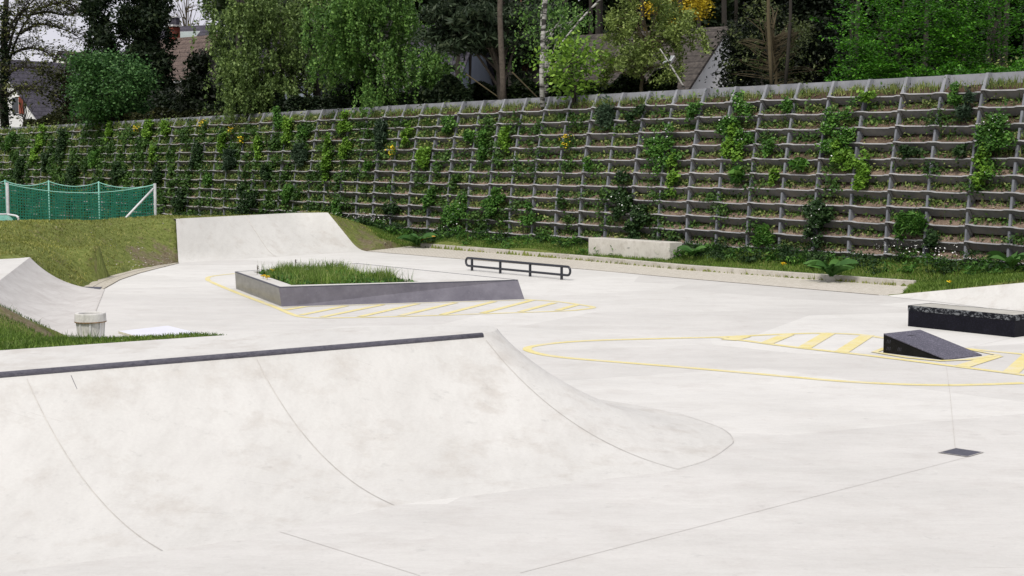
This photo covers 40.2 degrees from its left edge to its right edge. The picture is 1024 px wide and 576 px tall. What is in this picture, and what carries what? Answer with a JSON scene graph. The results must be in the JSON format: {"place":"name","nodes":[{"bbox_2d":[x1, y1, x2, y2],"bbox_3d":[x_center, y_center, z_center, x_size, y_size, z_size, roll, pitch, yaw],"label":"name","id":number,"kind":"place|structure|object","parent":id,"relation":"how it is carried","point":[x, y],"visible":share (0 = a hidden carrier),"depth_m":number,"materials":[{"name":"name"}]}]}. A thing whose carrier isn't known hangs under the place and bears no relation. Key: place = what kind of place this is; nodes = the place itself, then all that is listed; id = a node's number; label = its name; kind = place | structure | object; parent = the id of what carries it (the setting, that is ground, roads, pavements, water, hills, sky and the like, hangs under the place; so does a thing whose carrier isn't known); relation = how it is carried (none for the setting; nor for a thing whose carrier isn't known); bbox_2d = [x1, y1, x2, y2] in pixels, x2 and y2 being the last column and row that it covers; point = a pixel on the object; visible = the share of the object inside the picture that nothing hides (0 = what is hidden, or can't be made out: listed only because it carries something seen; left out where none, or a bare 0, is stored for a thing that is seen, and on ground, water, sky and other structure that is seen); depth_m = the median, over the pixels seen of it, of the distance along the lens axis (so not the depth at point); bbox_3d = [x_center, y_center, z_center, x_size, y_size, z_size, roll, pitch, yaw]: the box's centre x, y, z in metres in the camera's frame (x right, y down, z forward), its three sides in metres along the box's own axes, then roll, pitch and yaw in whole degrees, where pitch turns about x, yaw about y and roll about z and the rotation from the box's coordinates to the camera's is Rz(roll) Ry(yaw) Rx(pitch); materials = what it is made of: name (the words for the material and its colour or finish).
{"place":"outdoors","nodes":[
{"label":"outdoors","id":0,"kind":"place"},
{"bbox_2d":[84,263,177,288],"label":"path","id":1,"kind":"structure","parent":0,"point":[103,282],"depth_m":38.50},
{"bbox_2d":[0,0,375,61],"label":"sky","id":2,"kind":"structure","parent":0,"point":[50,35],"materials":[{"name":"white"}]},
{"bbox_2d":[0,211,431,287],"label":"grass","id":3,"kind":"structure","parent":0,"point":[18,240],"depth_m":41.23,"materials":[{"name":"green plant"}]},
{"bbox_2d":[0,251,1023,575],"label":"plaza floor","id":4,"kind":"structure","parent":0,"point":[824,445],"depth_m":15.36,"materials":[{"name":"concrete"}]},
{"bbox_2d":[74,311,106,336],"bbox_3d":[-6.860,0.753,22.804,0.510,0.700,0.510,0,5,0],"label":"litter bin","id":5,"kind":"object","parent":4,"relation":"on","point":[93,322],"visible":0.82,"depth_m":22.61,"materials":[{"name":"grey concrete"}]},
{"bbox_2d":[118,326,192,336],"bbox_3d":[-6.438,0.833,25.607,1.084,0.039,1.971,-4,6,-35],"label":"white board","id":6,"kind":"object","parent":4,"relation":"on","point":[157,331],"visible":0.57,"depth_m":25.76,"materials":[{"name":"white"}]},
{"bbox_2d":[0,326,733,572],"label":"quarter pipe","id":7,"kind":"object","parent":4,"relation":"on","point":[117,450],"visible":1,"depth_m":14.13,"materials":[{"name":"concrete"}]},
{"bbox_2d":[235,263,523,306],"bbox_3d":[-4.094,-0.076,33.725,5.346,0.437,7.462,-4,6,-37],"label":"planter","id":8,"kind":"object","parent":4,"relation":"on","point":[430,286],"visible":0.83,"depth_m":31.84,"materials":[{"name":"concrete"}]},
{"bbox_2d":[257,258,412,284],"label":"tall grass","id":9,"kind":"structure","parent":8,"relation":"on","point":[321,274],"depth_m":33.02,"materials":[{"name":"green plant"}]},
{"bbox_2d":[258,267,413,284],"bbox_3d":[-4.684,-0.243,33.704,2.810,0.282,5.226,-3,6,-30],"label":"clover","id":10,"kind":"object","parent":8,"relation":"in","point":[262,272],"visible":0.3,"depth_m":32.46,"materials":[{"name":"green plant"}]},
{"bbox_2d":[205,273,595,317],"bbox_3d":[-4.906,0.184,33.201,13.820,0.002,6.085,5,7,42],"label":"road marking","id":11,"kind":"object","parent":4,"relation":"on","point":[340,306],"visible":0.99,"depth_m":30.25,"materials":[{"name":"yellow paint"}]},
{"bbox_2d":[465,257,570,279],"bbox_3d":[0.102,-0.563,39.475,0.066,0.398,4.835,-4,6,-38],"label":"grind rail","id":12,"kind":"object","parent":4,"relation":"on","point":[529,271],"visible":1,"depth_m":39.30,"materials":[{"name":"black metal"}]},
{"bbox_2d":[523,333,1023,385],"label":"road marking","id":13,"kind":"object","parent":4,"relation":"on","point":[1015,367],"visible":0.92,"depth_m":22.77,"materials":[{"name":"yellow paint"}]},
{"bbox_2d":[883,330,981,359],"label":"kicker ramp","id":14,"kind":"structure","parent":4,"relation":"on","point":[919,343],"depth_m":22.92,"materials":[{"name":"grey metal"}]},
{"bbox_2d":[889,283,1023,310],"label":"concrete bank","id":15,"kind":"structure","parent":4,"relation":"on","point":[1007,296],"depth_m":31.02,"materials":[{"name":"grey concrete"}]},
{"bbox_2d":[908,303,1023,337],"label":"grind box","id":16,"kind":"object","parent":4,"relation":"on","point":[989,321],"visible":1,"depth_m":26.00,"materials":[{"name":"stone"}]},
{"bbox_2d":[0,212,1023,348],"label":"lawn","id":17,"kind":"structure","parent":0,"point":[164,250],"depth_m":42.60,"materials":[{"name":"green plant"}]},
{"bbox_2d":[0,257,104,336],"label":"curved ramp","id":18,"kind":"structure","parent":17,"relation":"on","point":[30,287],"depth_m":29.91,"materials":[{"name":"concrete"}]},
{"bbox_2d":[0,180,156,220],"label":"ball net","id":19,"kind":"object","parent":17,"relation":"on","point":[8,209],"visible":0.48,"depth_m":50.08,"materials":[{"name":"green fabric"}]},
{"bbox_2d":[0,303,226,349],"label":"grass","id":20,"kind":"structure","parent":17,"relation":"on","point":[13,336],"depth_m":16.72,"materials":[{"name":"green plant"}]},
{"bbox_2d":[174,213,362,262],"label":"concrete bank","id":21,"kind":"structure","parent":17,"relation":"on","point":[240,237],"depth_m":48.27,"materials":[{"name":"grey concrete"}]},
{"bbox_2d":[179,211,1023,274],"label":"weeds","id":22,"kind":"object","parent":17,"relation":"on","point":[787,249],"visible":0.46,"depth_m":40.64,"materials":[{"name":"green plant"}]},
{"bbox_2d":[589,237,681,259],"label":"concrete block","id":23,"kind":"structure","parent":17,"relation":"on","point":[640,248],"depth_m":44.24,"materials":[{"name":"grey concrete"}]},
{"bbox_2d":[803,259,858,276],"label":"broadleaf weed","id":24,"kind":"object","parent":17,"relation":"on","point":[833,267],"visible":1,"depth_m":36.98,"materials":[{"name":"green plant"}]},
{"bbox_2d":[986,251,1023,266],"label":"broadleaf weed","id":25,"kind":"object","parent":17,"relation":"on","point":[1012,260],"visible":1,"depth_m":34.23,"materials":[{"name":"green plant"}]},
{"bbox_2d":[370,246,907,294],"bbox_3d":[2.359,-0.644,43.223,2.936,0.104,23.820,-4,6,-38],"label":"paver strip","id":26,"kind":"object","parent":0,"point":[860,288],"visible":0.6,"depth_m":40.02,"materials":[{"name":"beige concrete"}]},
{"bbox_2d":[435,246,895,285],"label":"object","id":27,"kind":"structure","parent":26,"relation":"on","point":[691,269],"depth_m":41.34,"materials":[{"name":"green plant"}]},
{"bbox_2d":[421,243,915,285],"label":"kerb","id":28,"kind":"structure","parent":26,"relation":"on","point":[859,279],"depth_m":40.86,"materials":[{"name":"concrete"}]},
{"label":"hillside","id":29,"kind":"structure","parent":0,"visible":0},
{"bbox_2d":[0,0,87,127],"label":"bare tree","id":30,"kind":"object","parent":29,"relation":"on","point":[7,27],"visible":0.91,"depth_m":90.71,"materials":[{"name":"brown plant"}]},
{"bbox_2d":[0,50,91,126],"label":"house","id":31,"kind":"structure","parent":29,"relation":"on","point":[39,111],"depth_m":101.31,"materials":[{"name":"stone"}]},
{"bbox_2d":[34,55,88,116],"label":"dark shrub","id":32,"kind":"object","parent":29,"relation":"on","point":[56,91],"visible":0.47,"depth_m":86.53,"materials":[{"name":"green plant"}]},
{"bbox_2d":[57,44,163,130],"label":"round bush","id":33,"kind":"object","parent":29,"relation":"on","point":[97,69],"visible":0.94,"depth_m":77.12,"materials":[{"name":"green plant"}]},
{"bbox_2d":[23,107,223,126],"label":"undergrowth","id":34,"kind":"object","parent":29,"relation":"on","point":[155,113],"visible":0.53,"depth_m":76.26,"materials":[{"name":"green plant"}]},
{"bbox_2d":[74,0,180,106],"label":"dark yew","id":35,"kind":"object","parent":29,"relation":"on","point":[140,18],"visible":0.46,"depth_m":81.56,"materials":[{"name":"green plant"}]},
{"bbox_2d":[125,33,180,113],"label":"dark yew","id":36,"kind":"object","parent":29,"relation":"on","point":[152,57],"visible":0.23,"depth_m":81.33,"materials":[{"name":"green plant"}]},
{"bbox_2d":[125,16,217,50],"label":"house","id":37,"kind":"structure","parent":29,"relation":"on","point":[187,31],"depth_m":120.57,"materials":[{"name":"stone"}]},
{"bbox_2d":[125,24,226,96],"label":"house","id":38,"kind":"structure","parent":29,"relation":"on","point":[184,46],"depth_m":94.24,"materials":[{"name":"brown tile"}]},
{"bbox_2d":[168,0,212,25],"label":"bare tree","id":39,"kind":"object","parent":29,"relation":"on","point":[185,21],"visible":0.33,"depth_m":128.25,"materials":[{"name":"grey plant"}]},
{"bbox_2d":[166,48,222,116],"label":"conifer","id":40,"kind":"object","parent":29,"relation":"on","point":[192,84],"visible":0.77,"depth_m":71.94,"materials":[{"name":"green plant"}]},
{"bbox_2d":[196,0,217,23],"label":"birch","id":41,"kind":"object","parent":29,"relation":"on","point":[208,6],"visible":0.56,"depth_m":116.25,"materials":[{"name":"green plant"}]},
{"bbox_2d":[201,68,288,123],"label":"bush","id":42,"kind":"object","parent":29,"relation":"on","point":[231,93],"visible":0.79,"depth_m":66.08,"materials":[{"name":"green plant"}]},
{"bbox_2d":[190,0,354,116],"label":"birch","id":43,"kind":"object","parent":29,"relation":"on","point":[266,16],"visible":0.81,"depth_m":66.22,"materials":[{"name":"green plant"}]},
{"bbox_2d":[158,74,473,117],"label":"undergrowth","id":44,"kind":"object","parent":29,"relation":"on","point":[449,87],"visible":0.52,"depth_m":61.49,"materials":[{"name":"green plant"}]},
{"bbox_2d":[298,0,434,95],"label":"birch","id":45,"kind":"object","parent":29,"relation":"on","point":[341,18],"visible":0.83,"depth_m":59.02,"materials":[{"name":"green plant"}]},
{"bbox_2d":[336,34,469,118],"bbox_3d":[-4.601,-8.973,59.297,5.214,3.750,5.065,3,6,30],"label":"birch","id":46,"kind":"object","parent":29,"relation":"on","point":[432,72],"visible":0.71,"depth_m":58.48,"materials":[{"name":"green plant"}]},
{"bbox_2d":[390,25,494,91],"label":"house","id":47,"kind":"structure","parent":29,"relation":"on","point":[479,72],"depth_m":82.83,"materials":[{"name":"stone"}]},
{"bbox_2d":[405,0,557,99],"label":"pine","id":48,"kind":"object","parent":29,"relation":"on","point":[463,27],"visible":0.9,"depth_m":54.70,"materials":[{"name":"green plant"}]},
{"bbox_2d":[497,0,505,99],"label":"tree trunk","id":49,"kind":"object","parent":29,"relation":"on","point":[501,52],"visible":0.86,"depth_m":52.35,"materials":[{"name":"brown plant"}]},
{"bbox_2d":[0,71,1023,266],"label":"retaining wall","id":50,"kind":"structure","parent":29,"relation":"on","point":[851,221],"depth_m":43.51,"materials":[{"name":"concrete"}]},
{"bbox_2d":[54,127,66,164],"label":"wall plant","id":51,"kind":"object","parent":50,"relation":"attached to","point":[61,142],"depth_m":81.29,"materials":[{"name":"green plant"}]},
{"bbox_2d":[107,160,125,184],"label":"wall plant","id":52,"kind":"object","parent":50,"relation":"attached to","point":[114,173],"depth_m":75.41,"materials":[{"name":"green plant"}]},
{"bbox_2d":[188,140,203,171],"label":"wall plant","id":53,"kind":"object","parent":50,"relation":"attached to","point":[196,150],"depth_m":68.74,"materials":[{"name":"green plant"}]},
{"bbox_2d":[221,148,237,174],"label":"wall plant","id":54,"kind":"object","parent":50,"relation":"attached to","point":[229,159],"depth_m":66.21,"materials":[{"name":"green plant"}]},
{"bbox_2d":[235,183,259,213],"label":"wall plant","id":55,"kind":"object","parent":50,"relation":"attached to","point":[245,202],"depth_m":64.81,"materials":[{"name":"green plant"}]},
{"bbox_2d":[290,140,309,167],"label":"wall plant","id":56,"kind":"object","parent":50,"relation":"attached to","point":[299,156],"depth_m":61.53,"materials":[{"name":"green plant"}]},
{"bbox_2d":[320,132,332,182],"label":"wall plant","id":57,"kind":"object","parent":50,"relation":"attached to","point":[325,163],"depth_m":59.95,"materials":[{"name":"green plant"}]},
{"bbox_2d":[371,117,388,152],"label":"wall plant","id":58,"kind":"object","parent":50,"relation":"attached to","point":[379,129],"depth_m":57.17,"materials":[{"name":"green plant"}]},
{"bbox_2d":[414,146,431,169],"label":"wall plant","id":59,"kind":"object","parent":50,"relation":"attached to","point":[421,156],"depth_m":54.72,"materials":[{"name":"green plant"}]},
{"bbox_2d":[440,191,469,233],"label":"wall plant","id":60,"kind":"object","parent":50,"relation":"attached to","point":[453,212],"depth_m":52.99,"materials":[{"name":"green plant"}]},
{"bbox_2d":[476,128,488,164],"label":"wall plant","id":61,"kind":"object","parent":50,"relation":"attached to","point":[482,152],"depth_m":52.10,"materials":[{"name":"green plant"}]},
{"bbox_2d":[479,186,507,218],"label":"wall plant","id":62,"kind":"object","parent":50,"relation":"attached to","point":[489,206],"depth_m":51.37,"materials":[{"name":"green plant"}]},
{"bbox_2d":[497,124,511,152],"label":"wall plant","id":63,"kind":"object","parent":50,"relation":"attached to","point":[503,139],"depth_m":51.21,"materials":[{"name":"green plant"}]},
{"bbox_2d":[0,73,1023,265],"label":"ground cover","id":64,"kind":"object","parent":50,"relation":"on","point":[140,155],"visible":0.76,"depth_m":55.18,"materials":[{"name":"green plant"}]},
{"bbox_2d":[0,75,1023,253],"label":"ground cover","id":65,"kind":"object","parent":50,"relation":"on","point":[753,96],"visible":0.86,"depth_m":46.29,"materials":[{"name":"green plant"}]},
{"bbox_2d":[518,199,535,228],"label":"wall plant","id":66,"kind":"object","parent":50,"relation":"attached to","point":[526,220],"depth_m":49.91,"materials":[{"name":"green plant"}]},
{"bbox_2d":[183,85,1022,255],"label":"wood chips","id":67,"kind":"object","parent":50,"relation":"on","point":[728,182],"visible":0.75,"depth_m":41.85,"materials":[{"name":"brown wood"}]},
{"bbox_2d":[593,93,615,130],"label":"wall plant","id":68,"kind":"object","parent":50,"relation":"attached to","point":[604,114],"depth_m":47.34,"materials":[{"name":"green plant"}]},
{"bbox_2d":[606,169,633,221],"bbox_3d":[3.557,-3.115,46.503,0.512,1.856,1.280,-4,6,-35],"label":"wall plant","id":69,"kind":"object","parent":50,"relation":"attached to","point":[620,199],"depth_m":46.35,"materials":[{"name":"green plant"}]},
{"bbox_2d":[622,192,650,238],"bbox_3d":[4.048,-2.290,45.886,0.486,1.701,1.278,-4,6,-39],"label":"wall plant","id":70,"kind":"object","parent":50,"relation":"attached to","point":[640,214],"depth_m":45.80,"materials":[{"name":"green plant"}]},
{"bbox_2d":[639,121,684,175],"bbox_3d":[4.804,-4.476,45.216,0.476,1.808,1.945,-4,7,-41],"label":"wall plant","id":71,"kind":"object","parent":50,"relation":"attached to","point":[655,144],"depth_m":45.19,"materials":[{"name":"green plant"}]},
{"bbox_2d":[665,152,680,197],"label":"wall plant","id":72,"kind":"object","parent":50,"relation":"attached to","point":[672,176],"depth_m":44.70,"materials":[{"name":"green plant"}]},
{"bbox_2d":[719,122,745,162],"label":"wall plant","id":73,"kind":"object","parent":50,"relation":"attached to","point":[726,149],"depth_m":42.95,"materials":[{"name":"green plant"}]},
{"bbox_2d":[714,90,755,149],"bbox_3d":[6.898,-5.165,43.029,0.493,1.871,1.709,-4,6,-38],"label":"wall plant","id":74,"kind":"object","parent":50,"relation":"attached to","point":[743,108],"depth_m":42.92,"materials":[{"name":"green plant"}]},
{"bbox_2d":[750,223,775,248],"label":"wall plant","id":75,"kind":"object","parent":50,"relation":"attached to","point":[761,236],"depth_m":41.81,"materials":[{"name":"green plant"}]},
{"bbox_2d":[800,195,836,247],"bbox_3d":[8.764,-1.919,40.411,0.504,1.530,1.219,-3,6,-33],"label":"wall plant","id":76,"kind":"object","parent":50,"relation":"attached to","point":[817,217],"depth_m":40.31,"materials":[{"name":"green plant"}]},
{"bbox_2d":[814,97,856,167],"bbox_3d":[9.260,-4.460,40.127,0.530,2.052,1.437,-5,7,-43],"label":"wall plant","id":77,"kind":"object","parent":50,"relation":"attached to","point":[827,125],"depth_m":40.07,"materials":[{"name":"green plant"}]},
{"bbox_2d":[829,133,856,170],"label":"wall plant","id":78,"kind":"object","parent":50,"relation":"attached to","point":[837,157],"depth_m":39.76,"materials":[{"name":"green plant"}]},
{"bbox_2d":[850,149,873,191],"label":"wall plant","id":79,"kind":"object","parent":50,"relation":"attached to","point":[863,171],"depth_m":39.22,"materials":[{"name":"green plant"}]},
{"bbox_2d":[892,205,929,243],"bbox_3d":[10.826,-1.737,38.020,1.180,1.108,0.591,5,7,44],"label":"wall plant","id":80,"kind":"object","parent":50,"relation":"attached to","point":[912,222],"depth_m":37.96,"materials":[{"name":"green plant"}]},
{"bbox_2d":[921,228,941,247],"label":"wall plant","id":81,"kind":"object","parent":50,"relation":"attached to","point":[930,240],"depth_m":37.47,"materials":[{"name":"green plant"}]},
{"bbox_2d":[947,81,962,108],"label":"wall plant","id":82,"kind":"object","parent":50,"relation":"attached to","point":[954,98],"depth_m":37.38,"materials":[{"name":"green plant"}]},
{"bbox_2d":[954,85,977,121],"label":"wall plant","id":83,"kind":"object","parent":50,"relation":"attached to","point":[962,111],"depth_m":37.04,"materials":[{"name":"green plant"}]},
{"bbox_2d":[969,142,993,189],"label":"wall plant","id":84,"kind":"object","parent":50,"relation":"attached to","point":[976,180],"depth_m":36.47,"materials":[{"name":"green plant"}]},
{"bbox_2d":[971,99,1017,179],"bbox_3d":[12.490,-3.850,36.297,1.355,2.104,0.555,4,7,41],"label":"wall plant","id":85,"kind":"object","parent":50,"relation":"attached to","point":[990,131],"depth_m":36.28,"materials":[{"name":"green plant"}]},
{"bbox_2d":[488,0,583,83],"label":"pine","id":86,"kind":"object","parent":29,"relation":"on","point":[519,56],"visible":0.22,"depth_m":58.57,"materials":[{"name":"green plant"}]},
{"bbox_2d":[539,0,547,106],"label":"tree trunk","id":87,"kind":"object","parent":29,"relation":"on","point":[541,66],"visible":0.97,"depth_m":49.99,"materials":[{"name":"white wood"}]},
{"bbox_2d":[505,0,603,96],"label":"birch","id":88,"kind":"object","parent":29,"relation":"on","point":[567,25],"visible":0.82,"depth_m":52.01,"materials":[{"name":"green plant"}]},
{"bbox_2d":[523,27,614,107],"bbox_3d":[2.088,-7.735,48.990,3.457,2.943,3.288,0,5,0],"label":"maple","id":89,"kind":"object","parent":29,"relation":"on","point":[569,74],"visible":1,"depth_m":48.74,"materials":[{"name":"green plant"}]},
{"bbox_2d":[472,68,677,100],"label":"undergrowth","id":90,"kind":"object","parent":29,"relation":"on","point":[518,89],"visible":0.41,"depth_m":53.00,"materials":[{"name":"green plant"}]},
{"bbox_2d":[215,0,1023,98],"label":"woodland","id":91,"kind":"object","parent":29,"relation":"on","point":[584,4],"depth_m":85.54,"materials":[{"name":"green plant"}]},
{"bbox_2d":[520,26,757,89],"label":"house","id":92,"kind":"structure","parent":29,"relation":"on","point":[697,68],"depth_m":55.77,"materials":[{"name":"tile"}]},
{"bbox_2d":[594,0,713,91],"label":"willow","id":93,"kind":"object","parent":29,"relation":"on","point":[640,55],"visible":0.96,"depth_m":48.49,"materials":[{"name":"green plant"}]},
{"bbox_2d":[639,0,721,28],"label":"yellow tree","id":94,"kind":"object","parent":29,"relation":"on","point":[700,5],"visible":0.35,"depth_m":70.45,"materials":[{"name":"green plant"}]},
{"bbox_2d":[699,9,768,87],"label":"ivy column","id":95,"kind":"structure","parent":29,"relation":"on","point":[743,67],"depth_m":46.15,"materials":[{"name":"plant"}]},
{"bbox_2d":[766,0,772,84],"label":"tree trunk","id":96,"kind":"object","parent":29,"relation":"on","point":[769,47],"visible":0.78,"depth_m":43.27,"materials":[{"name":"wood"}]},
{"bbox_2d":[720,0,824,86],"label":"bare thicket","id":97,"kind":"object","parent":29,"relation":"on","point":[778,38],"visible":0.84,"depth_m":44.91,"materials":[{"name":"brown plant"}]},
{"bbox_2d":[726,0,818,85],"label":"dark conifer","id":98,"kind":"object","parent":29,"relation":"on","point":[752,16],"visible":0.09,"depth_m":52.11,"materials":[{"name":"green plant"}]},
{"bbox_2d":[784,0,791,83],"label":"tree trunk","id":99,"kind":"object","parent":29,"relation":"on","point":[788,45],"visible":0.82,"depth_m":43.96,"materials":[{"name":"brown plant"}]},
{"bbox_2d":[759,0,867,84],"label":"dark conifer","id":100,"kind":"object","parent":29,"relation":"on","point":[803,10],"visible":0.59,"depth_m":48.76,"materials":[{"name":"green plant"}]},
{"bbox_2d":[809,0,982,81],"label":"hornbeam","id":101,"kind":"object","parent":29,"relation":"on","point":[887,65],"visible":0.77,"depth_m":41.66,"materials":[{"name":"green plant"}]},
{"bbox_2d":[824,58,1023,81],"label":"undergrowth","id":102,"kind":"object","parent":29,"relation":"on","point":[989,69],"visible":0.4,"depth_m":39.87,"materials":[{"name":"green plant"}]},
{"bbox_2d":[919,0,1023,74],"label":"hornbeam","id":103,"kind":"object","parent":29,"relation":"on","point":[993,47],"visible":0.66,"depth_m":40.99,"materials":[{"name":"green plant"}]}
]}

